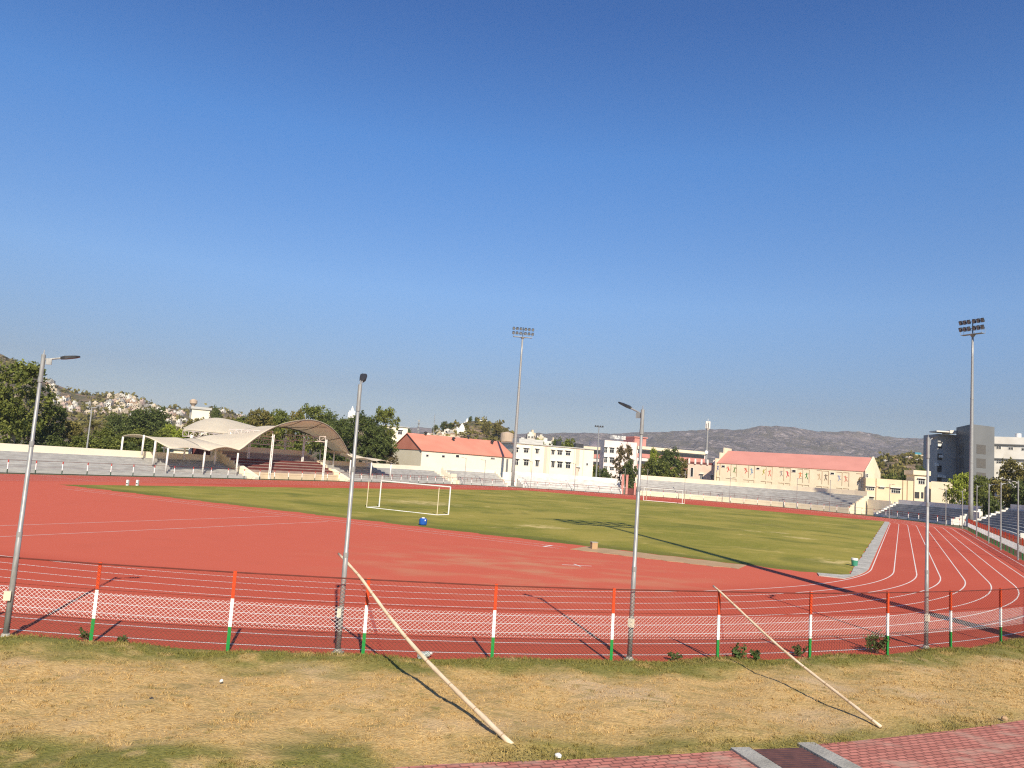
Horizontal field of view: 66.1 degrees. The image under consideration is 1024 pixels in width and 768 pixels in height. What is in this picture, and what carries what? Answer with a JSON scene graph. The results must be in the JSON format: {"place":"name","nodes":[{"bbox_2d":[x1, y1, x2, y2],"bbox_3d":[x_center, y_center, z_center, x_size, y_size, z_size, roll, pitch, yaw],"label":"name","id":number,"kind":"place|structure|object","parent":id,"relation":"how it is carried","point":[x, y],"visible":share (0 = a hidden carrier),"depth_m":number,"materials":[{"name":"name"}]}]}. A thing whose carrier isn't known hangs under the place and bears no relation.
{"place":"outdoors","nodes":[
{"label":"outdoors","id":0,"kind":"place"},
{"bbox_2d":[0,354,237,441],"bbox_3d":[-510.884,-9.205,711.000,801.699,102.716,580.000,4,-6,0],"label":"hillside","id":1,"kind":"structure","parent":0,"point":[79,397],"depth_m":688.22,"materials":[{"name":"plant"}]},
{"bbox_2d":[0,355,307,446],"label":"scrub","id":2,"kind":"object","parent":1,"relation":"on","point":[82,417],"visible":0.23,"depth_m":678.74,"materials":[{"name":"green plant"}]},
{"bbox_2d":[182,418,259,453],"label":"roof","id":3,"kind":"structure","parent":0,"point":[213,426],"depth_m":131.72,"materials":[{"name":"fabric"}]},
{"bbox_2d":[450,421,513,440],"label":"hillside","id":4,"kind":"structure","parent":0,"point":[472,423],"depth_m":411.45,"materials":[{"name":"plant"}]},
{"bbox_2d":[431,416,525,441],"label":"scrub","id":5,"kind":"object","parent":4,"relation":"on","point":[490,437],"visible":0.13,"depth_m":406.35,"materials":[{"name":"green plant"}]},
{"bbox_2d":[0,474,1023,661],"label":"running track","id":6,"kind":"structure","parent":0,"point":[297,544],"depth_m":31.93,"materials":[{"name":"red rubber"}]},
{"bbox_2d":[67,485,884,574],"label":"infield grass","id":7,"kind":"structure","parent":6,"relation":"on","point":[803,542],"depth_m":72.74,"materials":[{"name":"plant"}]},
{"bbox_2d":[366,480,450,514],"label":"football goal","id":8,"kind":"object","parent":7,"relation":"on","point":[414,484],"visible":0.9,"depth_m":69.92,"materials":[{"name":"white paint"}]},
{"bbox_2d":[0,459,965,528],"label":"perimeter fence","id":9,"kind":"object","parent":6,"relation":"on","point":[174,471],"visible":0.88,"depth_m":130.70,"materials":[{"name":"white metal"}]},
{"bbox_2d":[0,519,1023,660],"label":"chain link fence","id":10,"kind":"object","parent":6,"relation":"on","point":[1006,545],"visible":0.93,"depth_m":18.81,"materials":[{"name":"metal"}]},
{"bbox_2d":[0,474,1023,654],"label":"track markings","id":11,"kind":"object","parent":6,"relation":"on","point":[513,595],"visible":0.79,"depth_m":25.82,"materials":[{"name":"white paint"}]},
{"bbox_2d":[571,546,745,568],"bbox_3d":[8.354,10.008,45.483,9.662,0.019,3.009,1,-7,26],"label":"sand pit","id":12,"kind":"object","parent":6,"relation":"on","point":[666,558],"visible":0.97,"depth_m":45.20,"materials":[{"name":"sand"}]},
{"bbox_2d":[817,522,888,578],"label":"drain strip","id":13,"kind":"object","parent":6,"relation":"on","point":[866,560],"visible":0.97,"depth_m":54.01,"materials":[{"name":"concrete"}]},
{"bbox_2d":[920,435,938,648],"bbox_3d":[13.004,4.827,24.357,0.883,6.568,0.364,9,-7,-36],"label":"lamp post","id":14,"kind":"object","parent":6,"relation":"on","point":[928,444],"visible":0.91,"depth_m":24.15,"materials":[{"name":"metal"}]},
{"bbox_2d":[1000,482,1008,549],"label":"lamp post","id":15,"kind":"object","parent":6,"relation":"on","point":[1001,484],"visible":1,"depth_m":75.93,"materials":[{"name":"metal"}]},
{"bbox_2d":[1002,479,1018,559],"bbox_3d":[41.102,11.130,64.823,1.223,6.544,0.170,2,-6,19],"label":"lamp post","id":16,"kind":"object","parent":6,"relation":"on","point":[1017,482],"visible":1,"depth_m":64.60,"materials":[{"name":"metal"}]},
{"bbox_2d":[0,440,1023,560],"bbox_3d":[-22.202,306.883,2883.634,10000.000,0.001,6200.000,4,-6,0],"label":"ground","id":17,"kind":"structure","parent":0,"point":[957,526],"depth_m":123.86,"materials":[{"name":"rubber"}]},
{"bbox_2d":[0,381,29,443],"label":"tree","id":18,"kind":"object","parent":17,"relation":"on","point":[5,426],"visible":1,"depth_m":117.71,"materials":[{"name":"green plant"}]},
{"bbox_2d":[0,358,60,443],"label":"tree","id":19,"kind":"object","parent":17,"relation":"on","point":[22,372],"visible":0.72,"depth_m":121.80,"materials":[{"name":"green plant"}]},
{"bbox_2d":[15,412,47,444],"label":"tree","id":20,"kind":"object","parent":17,"relation":"on","point":[28,436],"visible":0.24,"depth_m":138.48,"materials":[{"name":"green plant"}]},
{"bbox_2d":[31,401,69,444],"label":"tree","id":21,"kind":"object","parent":17,"relation":"on","point":[52,430],"visible":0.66,"depth_m":130.86,"materials":[{"name":"green plant"}]},
{"bbox_2d":[41,435,71,446],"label":"tree","id":22,"kind":"object","parent":17,"relation":"on","point":[57,441],"visible":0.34,"depth_m":126.91,"materials":[{"name":"green plant"}]},
{"bbox_2d":[58,419,86,443],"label":"tree","id":23,"kind":"object","parent":17,"relation":"on","point":[72,428],"visible":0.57,"depth_m":136.28,"materials":[{"name":"green plant"}]},
{"bbox_2d":[67,433,101,448],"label":"tree","id":24,"kind":"object","parent":17,"relation":"on","point":[79,442],"visible":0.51,"depth_m":126.28,"materials":[{"name":"green plant"}]},
{"bbox_2d":[81,419,108,434],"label":"tree","id":25,"kind":"object","parent":17,"relation":"on","point":[94,424],"visible":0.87,"depth_m":149.20,"materials":[{"name":"green plant"}]},
{"bbox_2d":[91,427,121,447],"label":"tree","id":26,"kind":"object","parent":17,"relation":"on","point":[106,432],"visible":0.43,"depth_m":140.47,"materials":[{"name":"green plant"}]},
{"bbox_2d":[96,435,129,449],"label":"tree","id":27,"kind":"object","parent":17,"relation":"on","point":[108,444],"visible":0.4,"depth_m":128.12,"materials":[{"name":"green plant"}]},
{"bbox_2d":[102,411,126,434],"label":"tree","id":28,"kind":"object","parent":17,"relation":"on","point":[113,419],"visible":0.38,"depth_m":208.36,"materials":[{"name":"green plant"}]},
{"bbox_2d":[0,443,246,478],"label":"stand","id":29,"kind":"object","parent":17,"relation":"on","point":[16,455],"visible":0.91,"depth_m":100.95,"materials":[{"name":"grey concrete"}]},
{"bbox_2d":[120,434,208,473],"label":"membrane canopy","id":30,"kind":"object","parent":29,"relation":"on","point":[172,442],"visible":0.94,"depth_m":109.44,"materials":[{"name":"fabric"}]},
{"bbox_2d":[126,441,144,450],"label":"tree","id":31,"kind":"object","parent":17,"relation":"on","point":[133,446],"visible":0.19,"depth_m":132.97,"materials":[{"name":"green plant"}]},
{"bbox_2d":[113,406,160,434],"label":"tree","id":32,"kind":"object","parent":17,"relation":"on","point":[137,419],"visible":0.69,"depth_m":197.98,"materials":[{"name":"green plant"}]},
{"bbox_2d":[126,427,153,447],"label":"tree","id":33,"kind":"object","parent":17,"relation":"on","point":[139,431],"visible":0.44,"depth_m":148.22,"materials":[{"name":"green plant"}]},
{"bbox_2d":[141,441,169,452],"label":"tree","id":34,"kind":"object","parent":17,"relation":"on","point":[148,448],"visible":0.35,"depth_m":136.55,"materials":[{"name":"green plant"}]},
{"bbox_2d":[146,406,172,434],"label":"tree","id":35,"kind":"object","parent":17,"relation":"on","point":[161,420],"visible":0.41,"depth_m":203.53,"materials":[{"name":"green plant"}]},
{"bbox_2d":[151,429,172,446],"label":"tree","id":36,"kind":"object","parent":17,"relation":"on","point":[162,433],"visible":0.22,"depth_m":148.28,"materials":[{"name":"green plant"}]},
{"bbox_2d":[171,428,192,448],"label":"tree","id":37,"kind":"object","parent":17,"relation":"on","point":[179,431],"visible":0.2,"depth_m":156.55,"materials":[{"name":"green plant"}]},
{"bbox_2d":[181,417,205,448],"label":"tree","id":38,"kind":"object","parent":17,"relation":"on","point":[191,422],"visible":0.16,"depth_m":188.54,"materials":[{"name":"green plant"}]},
{"bbox_2d":[189,406,211,435],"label":"house","id":39,"kind":"structure","parent":17,"relation":"on","point":[198,412],"depth_m":300.99,"materials":[{"name":"beige paint"}]},
{"bbox_2d":[207,405,221,434],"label":"tree","id":40,"kind":"object","parent":17,"relation":"on","point":[215,413],"visible":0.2,"depth_m":229.19,"materials":[{"name":"green plant"}]},
{"bbox_2d":[245,407,278,443],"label":"tree","id":41,"kind":"object","parent":17,"relation":"on","point":[253,416],"visible":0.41,"depth_m":188.96,"materials":[{"name":"green plant"}]},
{"bbox_2d":[246,435,278,448],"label":"tree","id":42,"kind":"object","parent":17,"relation":"on","point":[262,446],"visible":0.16,"depth_m":166.93,"materials":[{"name":"green plant"}]},
{"bbox_2d":[191,447,349,481],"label":"stand","id":43,"kind":"object","parent":17,"relation":"on","point":[290,463],"visible":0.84,"depth_m":128.75,"materials":[{"name":"concrete"}]},
{"bbox_2d":[183,420,351,479],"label":"grandstand roof","id":44,"kind":"structure","parent":43,"relation":"on","point":[328,436],"depth_m":130.32,"materials":[{"name":"fabric"}]},
{"bbox_2d":[268,408,289,443],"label":"tree","id":45,"kind":"object","parent":17,"relation":"on","point":[279,416],"visible":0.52,"depth_m":193.81,"materials":[{"name":"green plant"}]},
{"bbox_2d":[277,438,302,450],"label":"tree","id":46,"kind":"object","parent":17,"relation":"on","point":[299,447],"visible":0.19,"depth_m":170.39,"materials":[{"name":"green plant"}]},
{"bbox_2d":[284,408,306,443],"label":"tree","id":47,"kind":"object","parent":17,"relation":"on","point":[292,414],"visible":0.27,"depth_m":190.97,"materials":[{"name":"green plant"}]},
{"bbox_2d":[288,403,328,454],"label":"tree","id":48,"kind":"object","parent":17,"relation":"on","point":[313,412],"visible":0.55,"depth_m":186.25,"materials":[{"name":"green plant"}]},
{"bbox_2d":[308,408,338,451],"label":"tree","id":49,"kind":"object","parent":17,"relation":"on","point":[331,418],"visible":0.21,"depth_m":194.99,"materials":[{"name":"green plant"}]},
{"bbox_2d":[315,442,351,461],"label":"tree","id":50,"kind":"object","parent":17,"relation":"on","point":[329,456],"visible":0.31,"depth_m":173.42,"materials":[{"name":"green plant"}]},
{"bbox_2d":[329,415,358,453],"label":"tree","id":51,"kind":"object","parent":17,"relation":"on","point":[338,427],"visible":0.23,"depth_m":182.16,"materials":[{"name":"green plant"}]},
{"bbox_2d":[341,410,381,461],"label":"tree","id":52,"kind":"object","parent":17,"relation":"on","point":[348,431],"visible":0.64,"depth_m":177.88,"materials":[{"name":"green plant"}]},
{"bbox_2d":[357,420,398,463],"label":"tree","id":53,"kind":"object","parent":17,"relation":"on","point":[379,444],"visible":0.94,"depth_m":175.83,"materials":[{"name":"green plant"}]},
{"bbox_2d":[366,406,400,457],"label":"tree","id":54,"kind":"object","parent":17,"relation":"on","point":[388,414],"visible":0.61,"depth_m":180.35,"materials":[{"name":"green plant"}]},
{"bbox_2d":[319,460,451,483],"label":"stand","id":55,"kind":"object","parent":17,"relation":"on","point":[417,473],"visible":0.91,"depth_m":156.18,"materials":[{"name":"grey concrete"}]},
{"bbox_2d":[326,451,391,478],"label":"membrane canopy","id":56,"kind":"object","parent":55,"relation":"on","point":[346,456],"visible":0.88,"depth_m":147.12,"materials":[{"name":"fabric"}]},
{"bbox_2d":[380,450,399,464],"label":"tree","id":57,"kind":"object","parent":17,"relation":"on","point":[392,458],"visible":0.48,"depth_m":178.62,"materials":[{"name":"green plant"}]},
{"bbox_2d":[379,425,408,441],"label":"building","id":58,"kind":"structure","parent":17,"relation":"on","point":[401,432],"depth_m":235.85,"materials":[{"name":"beige paint"}]},
{"bbox_2d":[392,431,512,476],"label":"sports hall","id":59,"kind":"structure","parent":17,"relation":"on","point":[437,453],"depth_m":191.90,"materials":[{"name":"beige paint"}]},
{"bbox_2d":[441,467,507,486],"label":"stand","id":60,"kind":"object","parent":17,"relation":"on","point":[471,474],"visible":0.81,"depth_m":178.54,"materials":[{"name":"grey concrete"}]},
{"bbox_2d":[500,432,513,441],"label":"storage tank","id":61,"kind":"object","parent":17,"relation":"on","point":[506,436],"visible":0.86,"depth_m":247.80,"materials":[{"name":"plastic"}]},
{"bbox_2d":[502,472,516,485],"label":"wall","id":62,"kind":"structure","parent":17,"relation":"on","point":[506,476],"depth_m":183.90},
{"bbox_2d":[0,633,1023,767],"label":"verge","id":63,"kind":"structure","parent":17,"relation":"on","point":[208,706],"depth_m":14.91,"materials":[{"name":"plant"}]},
{"bbox_2d":[1,350,79,636],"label":"lamp post","id":64,"kind":"object","parent":63,"relation":"on","point":[8,596],"visible":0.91,"depth_m":17.71,"materials":[{"name":"metal"}]},
{"bbox_2d":[332,373,366,652],"bbox_3d":[-3.838,2.992,18.833,0.265,6.634,0.867,4,-6,0],"label":"lamp post","id":65,"kind":"object","parent":63,"relation":"on","point":[363,377],"visible":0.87,"depth_m":18.50,"materials":[{"name":"metal"}]},
{"bbox_2d":[338,553,513,743],"bbox_3d":[-2.122,5.046,16.058,0.115,2.192,7.591,8,-7,-35],"label":"bamboo pole","id":66,"kind":"object","parent":63,"relation":"on","point":[484,718],"visible":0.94,"depth_m":14.93,"materials":[{"name":"beige"}]},
{"bbox_2d":[618,402,644,660],"bbox_3d":[2.912,3.679,20.037,0.904,6.493,0.357,1,-7,31],"label":"lamp post","id":67,"kind":"object","parent":63,"relation":"on","point":[640,415],"visible":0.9,"depth_m":19.84,"materials":[{"name":"metal"}]},
{"bbox_2d":[730,643,746,658],"bbox_3d":[5.840,6.961,20.382,0.378,0.473,0.569,-1,-8,39],"label":"shrub","id":68,"kind":"object","parent":63,"relation":"on","point":[739,654],"visible":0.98,"depth_m":20.39,"materials":[{"name":"green plant"}]},
{"bbox_2d":[713,585,881,727],"bbox_3d":[6.229,5.993,17.948,0.093,1.879,5.398,7,-6,-23],"label":"bamboo pole","id":69,"kind":"object","parent":63,"relation":"on","point":[857,708],"visible":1,"depth_m":17.28,"materials":[{"name":"beige"}]},
{"bbox_2d":[510,327,533,486],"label":"floodlight tower","id":70,"kind":"structure","parent":17,"relation":"on","point":[516,427],"depth_m":186.09,"materials":[{"name":"metal"}]},
{"bbox_2d":[500,438,594,476],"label":"apartment block","id":71,"kind":"structure","parent":17,"relation":"on","point":[558,458],"depth_m":207.39,"materials":[{"name":"beige paint"}]},
{"bbox_2d":[515,471,621,493],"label":"stand","id":72,"kind":"object","parent":17,"relation":"on","point":[591,483],"visible":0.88,"depth_m":189.79,"materials":[{"name":"grey concrete"}]},
{"bbox_2d":[612,443,626,484],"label":"tree","id":73,"kind":"object","parent":17,"relation":"on","point":[621,452],"visible":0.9,"depth_m":228.71,"materials":[{"name":"green plant"}]},
{"bbox_2d":[622,442,634,483],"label":"tree","id":74,"kind":"object","parent":17,"relation":"on","point":[628,451],"visible":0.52,"depth_m":231.22,"materials":[{"name":"green plant"}]},
{"bbox_2d":[621,474,636,494],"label":"entrance gate","id":75,"kind":"structure","parent":17,"relation":"on","point":[632,492],"depth_m":189.82,"materials":[{"name":"pink paint"}]},
{"bbox_2d":[622,459,637,488],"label":"tree","id":76,"kind":"object","parent":17,"relation":"on","point":[630,472],"visible":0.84,"depth_m":224.04,"materials":[{"name":"green plant"}]},
{"bbox_2d":[584,435,704,485],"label":"institute building","id":77,"kind":"structure","parent":17,"relation":"on","point":[607,453],"depth_m":283.52,"materials":[{"name":"white paint"}]},
{"bbox_2d":[637,457,655,475],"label":"tree","id":78,"kind":"object","parent":17,"relation":"on","point":[648,464],"visible":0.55,"depth_m":224.40,"materials":[{"name":"green plant"}]},
{"bbox_2d":[650,458,679,477],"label":"tree","id":79,"kind":"object","parent":17,"relation":"on","point":[660,469],"visible":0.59,"depth_m":217.77,"materials":[{"name":"green plant"}]},
{"bbox_2d":[652,446,682,476],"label":"tree","id":80,"kind":"object","parent":17,"relation":"on","point":[668,455],"visible":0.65,"depth_m":221.99,"materials":[{"name":"green plant"}]},
{"bbox_2d":[676,457,687,477],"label":"tree","id":81,"kind":"object","parent":17,"relation":"on","point":[684,466],"visible":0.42,"depth_m":223.86,"materials":[{"name":"green plant"}]},
{"bbox_2d":[687,458,714,479],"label":"building","id":82,"kind":"structure","parent":17,"relation":"on","point":[701,470],"depth_m":204.12,"materials":[{"name":"beige paint"}]},
{"bbox_2d":[704,421,709,462],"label":"cell tower","id":83,"kind":"structure","parent":17,"relation":"on","point":[707,425],"depth_m":214.78,"materials":[{"name":"metal"}]},
{"bbox_2d":[635,475,868,513],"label":"stand","id":84,"kind":"object","parent":17,"relation":"on","point":[842,499],"visible":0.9,"depth_m":182.30,"materials":[{"name":"grey concrete"}]},
{"bbox_2d":[754,748,836,767],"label":"drain grate","id":85,"kind":"object","parent":17,"relation":"on","point":[792,757],"visible":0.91,"depth_m":13.22,"materials":[{"name":"metal"}]},
{"bbox_2d":[730,742,861,767],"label":"drain kerb","id":86,"kind":"structure","parent":17,"relation":"on","point":[753,757],"depth_m":13.25,"materials":[{"name":"concrete"}]},
{"bbox_2d":[714,448,880,490],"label":"sports hall","id":87,"kind":"structure","parent":17,"relation":"on","point":[839,472],"depth_m":187.60,"materials":[{"name":"beige paint"}]},
{"bbox_2d":[867,499,891,514],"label":"wall","id":88,"kind":"structure","parent":17,"relation":"on","point":[876,505],"depth_m":163.99,"materials":[{"name":"beige paint"}]},
{"bbox_2d":[863,470,930,502],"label":"annexe","id":89,"kind":"structure","parent":17,"relation":"on","point":[912,487],"depth_m":174.18,"materials":[{"name":"beige paint"}]},
{"bbox_2d":[873,500,982,525],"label":"stand","id":90,"kind":"object","parent":17,"relation":"on","point":[914,508],"visible":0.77,"depth_m":150.06,"materials":[{"name":"grey concrete"}]},
{"bbox_2d":[931,481,965,504],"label":"boundary wall","id":91,"kind":"structure","parent":17,"relation":"on","point":[937,491],"depth_m":170.51,"materials":[{"name":"beige paint"}]},
{"bbox_2d":[923,424,994,516],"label":"tower block","id":92,"kind":"structure","parent":17,"relation":"on","point":[949,457],"depth_m":232.88,"materials":[{"name":"concrete"}]},
{"bbox_2d":[942,472,976,505],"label":"tree","id":93,"kind":"object","parent":17,"relation":"on","point":[960,483],"visible":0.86,"depth_m":148.84,"materials":[{"name":"green plant"}]},
{"bbox_2d":[958,318,984,526],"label":"floodlight tower","id":94,"kind":"structure","parent":17,"relation":"on","point":[971,462],"depth_m":136.21,"materials":[{"name":"metal"}]},
{"bbox_2d":[965,475,993,506],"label":"tree","id":95,"kind":"object","parent":17,"relation":"on","point":[982,482],"visible":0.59,"depth_m":150.68,"materials":[{"name":"green plant"}]},
{"bbox_2d":[981,491,1003,516],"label":"tree","id":96,"kind":"object","parent":17,"relation":"on","point":[994,506],"visible":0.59,"depth_m":138.68,"materials":[{"name":"green plant"}]},
{"bbox_2d":[966,504,1023,538],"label":"stand","id":97,"kind":"object","parent":17,"relation":"on","point":[1009,520],"visible":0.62,"depth_m":129.22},
{"bbox_2d":[989,478,1015,508],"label":"tree","id":98,"kind":"object","parent":17,"relation":"on","point":[1006,495],"visible":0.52,"depth_m":140.37,"materials":[{"name":"green plant"}]},
{"bbox_2d":[989,456,1023,498],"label":"tree","id":99,"kind":"object","parent":17,"relation":"on","point":[1006,472],"visible":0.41,"depth_m":157.16,"materials":[{"name":"green plant"}]},
{"bbox_2d":[994,433,1023,501],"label":"office building","id":100,"kind":"structure","parent":17,"relation":"on","point":[1008,447],"depth_m":234.36,"materials":[{"name":"white paint"}]},
{"bbox_2d":[1007,479,1023,507],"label":"tree","id":101,"kind":"object","parent":17,"relation":"on","point":[1021,495],"visible":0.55,"depth_m":137.36,"materials":[{"name":"green plant"}]},
{"bbox_2d":[0,0,1023,442],"label":"sky","id":102,"kind":"structure","parent":0,"point":[728,214],"materials":[{"name":"blue"}]},
{"bbox_2d":[393,751,756,767],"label":"path","id":103,"kind":"structure","parent":0,"point":[725,759],"depth_m":12.52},
{"bbox_2d":[308,426,923,462],"bbox_3d":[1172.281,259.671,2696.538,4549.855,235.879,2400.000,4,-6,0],"label":"mountain","id":104,"kind":"structure","parent":0,"point":[781,439],"depth_m":2543.95,"materials":[{"name":"stone"}]},
{"bbox_2d":[862,629,889,653],"bbox_3d":[10.538,7.452,22.691,0.799,0.657,0.784,1,-7,28],"label":"shrub","id":105,"kind":"object","parent":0,"point":[869,643],"visible":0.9,"depth_m":22.68,"materials":[{"name":"green plant"}]},
{"bbox_2d":[877,453,922,477],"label":"hillside","id":106,"kind":"structure","parent":0,"point":[908,466],"depth_m":350.08,"materials":[{"name":"plant"}]},
{"bbox_2d":[875,450,922,479],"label":"scrub","id":107,"kind":"object","parent":106,"relation":"on","point":[896,467],"visible":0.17,"depth_m":351.04,"materials":[{"name":"green plant"}]},
{"bbox_2d":[819,720,1023,767],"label":"path","id":108,"kind":"structure","parent":0,"point":[1001,745],"depth_m":14.21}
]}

